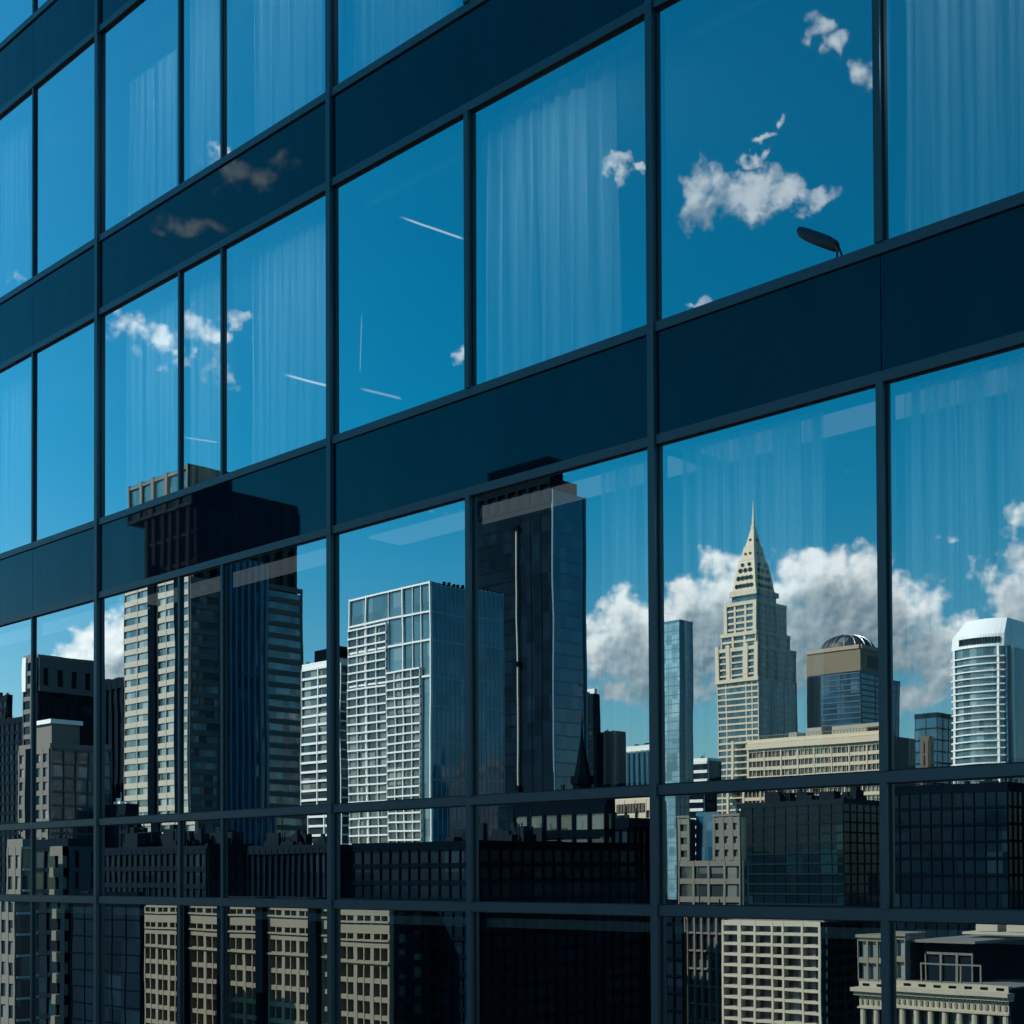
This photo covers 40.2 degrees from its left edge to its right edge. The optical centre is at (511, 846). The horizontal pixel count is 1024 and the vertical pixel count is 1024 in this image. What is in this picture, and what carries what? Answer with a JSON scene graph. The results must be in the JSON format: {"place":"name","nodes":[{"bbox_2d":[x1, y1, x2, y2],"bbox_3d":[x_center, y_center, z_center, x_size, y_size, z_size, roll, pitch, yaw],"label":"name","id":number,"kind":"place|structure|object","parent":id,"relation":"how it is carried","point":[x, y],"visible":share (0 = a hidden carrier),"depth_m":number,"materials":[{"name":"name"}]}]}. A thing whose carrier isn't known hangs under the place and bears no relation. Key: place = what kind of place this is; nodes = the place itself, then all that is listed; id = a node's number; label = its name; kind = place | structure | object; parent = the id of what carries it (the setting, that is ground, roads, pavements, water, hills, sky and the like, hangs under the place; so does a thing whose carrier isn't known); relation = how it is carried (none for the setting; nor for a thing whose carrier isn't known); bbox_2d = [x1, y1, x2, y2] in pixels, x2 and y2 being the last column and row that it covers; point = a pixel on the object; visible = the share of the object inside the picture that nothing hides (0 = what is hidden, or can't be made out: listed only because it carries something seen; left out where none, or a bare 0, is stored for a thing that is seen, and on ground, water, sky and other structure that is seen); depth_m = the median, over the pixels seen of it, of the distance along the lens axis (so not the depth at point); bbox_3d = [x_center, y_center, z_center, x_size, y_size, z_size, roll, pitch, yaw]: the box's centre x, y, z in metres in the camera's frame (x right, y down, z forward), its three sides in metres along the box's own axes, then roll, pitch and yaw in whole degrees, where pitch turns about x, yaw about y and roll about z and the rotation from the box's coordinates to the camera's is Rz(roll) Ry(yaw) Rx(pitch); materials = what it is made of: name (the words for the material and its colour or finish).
{"place":"outdoors","nodes":[
{"label":"outdoors","id":0,"kind":"place"},
{"bbox_2d":[0,0,1023,1023],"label":"office building","id":1,"kind":"structure","parent":0,"point":[510,510],"depth_m":13.22,"materials":[{"name":"blue glass"}]},
{"bbox_2d":[0,829,29,894],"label":"window","id":2,"kind":"structure","parent":1,"relation":"in","point":[14,844],"depth_m":20.17,"materials":[{"name":"blue glass"}]},
{"bbox_2d":[0,901,29,1023],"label":"window","id":3,"kind":"structure","parent":1,"relation":"in","point":[14,915],"depth_m":20.14,"materials":[{"name":"blue glass"}]},
{"bbox_2d":[0,618,30,824],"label":"window","id":4,"kind":"structure","parent":1,"relation":"in","point":[15,638],"depth_m":20.20,"materials":[{"name":"blue glass"}]},
{"bbox_2d":[0,0,31,42],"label":"window","id":5,"kind":"structure","parent":1,"relation":"in","point":[13,13],"depth_m":20.52,"materials":[{"name":"blue glass"}]},
{"bbox_2d":[0,91,31,296],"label":"window","id":6,"kind":"structure","parent":1,"relation":"in","point":[16,123],"depth_m":20.37,"materials":[{"name":"blue glass"}]},
{"bbox_2d":[0,354,31,552],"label":"window","id":7,"kind":"structure","parent":1,"relation":"in","point":[15,380],"depth_m":20.29,"materials":[{"name":"blue glass"}]},
{"bbox_2d":[35,0,46,10],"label":"window","id":8,"kind":"structure","parent":1,"relation":"in","point":[38,3],"depth_m":19.95,"materials":[{"name":"blue glass"}]},
{"bbox_2d":[33,826,92,895],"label":"window","id":9,"kind":"structure","parent":1,"relation":"in","point":[62,856],"depth_m":19.18,"materials":[{"name":"blue glass"}]},
{"bbox_2d":[33,902,92,1023],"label":"window","id":10,"kind":"structure","parent":1,"relation":"in","point":[62,931],"depth_m":19.16,"materials":[{"name":"blue glass"}]},
{"bbox_2d":[33,601,93,822],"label":"window","id":11,"kind":"structure","parent":1,"relation":"in","point":[63,702],"depth_m":19.21,"materials":[{"name":"blue glass"}]},
{"bbox_2d":[34,39,93,275],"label":"window","id":12,"kind":"structure","parent":1,"relation":"in","point":[64,101],"depth_m":19.37,"materials":[{"name":"blue glass"}]},
{"bbox_2d":[34,320,93,540],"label":"window","id":13,"kind":"structure","parent":1,"relation":"in","point":[63,368],"depth_m":19.29,"materials":[{"name":"blue glass"}]},
{"bbox_2d":[99,903,177,1023],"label":"window","id":14,"kind":"structure","parent":1,"relation":"in","point":[138,968],"depth_m":17.79,"materials":[{"name":"glass"}]},
{"bbox_2d":[100,0,177,233],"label":"window","id":15,"kind":"structure","parent":1,"relation":"in","point":[139,134],"depth_m":18.02,"materials":[{"name":"blue glass"}]},
{"bbox_2d":[100,273,177,517],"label":"window","id":16,"kind":"structure","parent":1,"relation":"in","point":[139,336],"depth_m":17.92,"materials":[{"name":"blue glass"}]},
{"bbox_2d":[100,577,177,818],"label":"window","id":17,"kind":"structure","parent":1,"relation":"in","point":[139,626],"depth_m":17.84,"materials":[{"name":"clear glass"}]},
{"bbox_2d":[100,821,177,897],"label":"window","id":18,"kind":"structure","parent":1,"relation":"in","point":[137,859],"depth_m":17.80,"materials":[{"name":"glass"}]},
{"bbox_2d":[181,0,219,182],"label":"window","id":19,"kind":"structure","parent":1,"relation":"in","point":[200,19],"depth_m":17.03,"materials":[{"name":"blue glass"}]},
{"bbox_2d":[181,250,219,488],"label":"window","id":20,"kind":"structure","parent":1,"relation":"in","point":[200,282],"depth_m":16.95,"materials":[{"name":"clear glass"}]},
{"bbox_2d":[181,566,220,813],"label":"window","id":21,"kind":"structure","parent":1,"relation":"in","point":[200,591],"depth_m":16.87,"materials":[{"name":"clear glass"}]},
{"bbox_2d":[181,819,220,897],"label":"window","id":22,"kind":"structure","parent":1,"relation":"in","point":[200,839],"depth_m":16.83,"materials":[{"name":"glass"}]},
{"bbox_2d":[181,905,220,1023],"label":"window","id":23,"kind":"structure","parent":1,"relation":"in","point":[200,925],"depth_m":16.81,"materials":[{"name":"glass"}]},
{"bbox_2d":[223,0,324,155],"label":"window","id":24,"kind":"structure","parent":1,"relation":"in","point":[274,50],"depth_m":16.05,"materials":[{"name":"blue glass"}]},
{"bbox_2d":[224,192,325,473],"bbox_3d":[-2.656,-5.759,15.931,2.006,2.717,0.122,-1,-2,44],"label":"window","id":25,"kind":"structure","parent":1,"relation":"in","point":[275,274],"depth_m":15.88,"materials":[{"name":"blue glass"}]},
{"bbox_2d":[224,537,326,810],"bbox_3d":[-2.638,-1.886,15.855,2.006,2.916,0.122,-1,-2,44],"label":"window","id":26,"kind":"structure","parent":1,"relation":"in","point":[275,705],"depth_m":15.81,"materials":[{"name":"blue glass"}]},
{"bbox_2d":[224,813,326,899],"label":"window","id":27,"kind":"structure","parent":1,"relation":"in","point":[284,856],"depth_m":15.77,"materials":[{"name":"blue glass"}]},
{"bbox_2d":[224,906,326,1023],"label":"window","id":28,"kind":"structure","parent":1,"relation":"in","point":[275,958],"depth_m":15.76,"materials":[{"name":"blue glass"}]},
{"bbox_2d":[333,0,463,86],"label":"window","id":29,"kind":"structure","parent":1,"relation":"in","point":[364,31],"depth_m":14.74,"materials":[{"name":"blue glass"}]},
{"bbox_2d":[333,116,464,434],"bbox_3d":[-1.141,-5.795,14.452,2.085,2.717,0.122,-1,-2,44],"label":"window","id":30,"kind":"structure","parent":1,"relation":"in","point":[398,223],"depth_m":14.39,"materials":[{"name":"blue glass"}]},
{"bbox_2d":[334,498,466,803],"bbox_3d":[-1.123,-1.922,14.376,2.085,2.916,0.122,-1,-2,44],"label":"window","id":31,"kind":"structure","parent":1,"relation":"in","point":[400,686],"depth_m":14.32,"materials":[{"name":"blue glass"}]},
{"bbox_2d":[335,806,465,901],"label":"window","id":32,"kind":"structure","parent":1,"relation":"in","point":[414,854],"depth_m":14.27,"materials":[{"name":"blue glass"}]},
{"bbox_2d":[335,908,466,1023],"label":"window","id":33,"kind":"structure","parent":1,"relation":"in","point":[392,966],"depth_m":14.27,"materials":[{"name":"blue glass"}]},
{"bbox_2d":[471,16,646,385],"bbox_3d":[0.438,-5.833,12.911,2.208,2.717,0.122,-1,-2,44],"label":"window","id":34,"kind":"structure","parent":1,"relation":"in","point":[558,171],"depth_m":12.83,"materials":[{"name":"blue glass"}]},
{"bbox_2d":[472,448,649,795],"bbox_3d":[0.455,-1.959,12.835,2.208,2.916,0.122,-1,-2,44],"label":"window","id":35,"kind":"structure","parent":1,"relation":"in","point":[561,633],"depth_m":12.75,"materials":[{"name":"blue glass"}]},
{"bbox_2d":[474,796,649,904],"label":"window","id":36,"kind":"structure","parent":1,"relation":"in","point":[581,851],"depth_m":12.71,"materials":[{"name":"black glass"}]},
{"bbox_2d":[474,912,650,1023],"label":"window","id":37,"kind":"structure","parent":1,"relation":"in","point":[530,968],"depth_m":12.72,"materials":[{"name":"black glass"}]},
{"bbox_2d":[655,0,874,320],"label":"window","id":38,"kind":"structure","parent":1,"relation":"in","point":[764,108],"depth_m":11.34,"materials":[{"name":"blue glass"}]},
{"bbox_2d":[658,386,878,784],"bbox_3d":[2.051,-1.997,11.278,2.108,2.916,0.122,-1,-2,44],"label":"window","id":39,"kind":"structure","parent":1,"relation":"in","point":[768,606],"depth_m":11.19,"materials":[{"name":"blue glass"}]},
{"bbox_2d":[660,783,879,908],"bbox_3d":[2.060,0.016,11.238,2.108,0.939,0.122,-1,-2,44],"label":"window","id":40,"kind":"structure","parent":1,"relation":"in","point":[817,847],"depth_m":11.15,"materials":[{"name":"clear glass"}]},
{"bbox_2d":[661,916,881,1023],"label":"window","id":41,"kind":"structure","parent":1,"relation":"in","point":[715,970],"depth_m":11.16,"materials":[{"name":"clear glass"}]},
{"bbox_2d":[797,226,837,261],"bbox_3d":[2.374,-4.681,10.886,0.365,0.386,0.044,-1,-2,44],"label":"facade lamp","id":42,"kind":"object","parent":1,"relation":"on","point":[817,238],"visible":1,"depth_m":10.87,"materials":[{"name":"metal"}]},
{"bbox_2d":[882,0,1023,239],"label":"window","id":43,"kind":"structure","parent":1,"relation":"in","point":[953,70],"depth_m":10.16,"materials":[{"name":"blue glass"}]},
{"bbox_2d":[886,345,1023,770],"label":"window","id":44,"kind":"structure","parent":1,"relation":"in","point":[955,432],"depth_m":10.08,"materials":[{"name":"blue glass"}]},
{"bbox_2d":[890,776,1023,910],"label":"window","id":45,"kind":"structure","parent":1,"relation":"in","point":[956,844],"depth_m":10.05,"materials":[{"name":"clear glass"}]},
{"bbox_2d":[891,921,1023,1023],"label":"window","id":46,"kind":"structure","parent":1,"relation":"in","point":[943,972],"depth_m":10.05,"materials":[{"name":"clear glass"}]}
]}

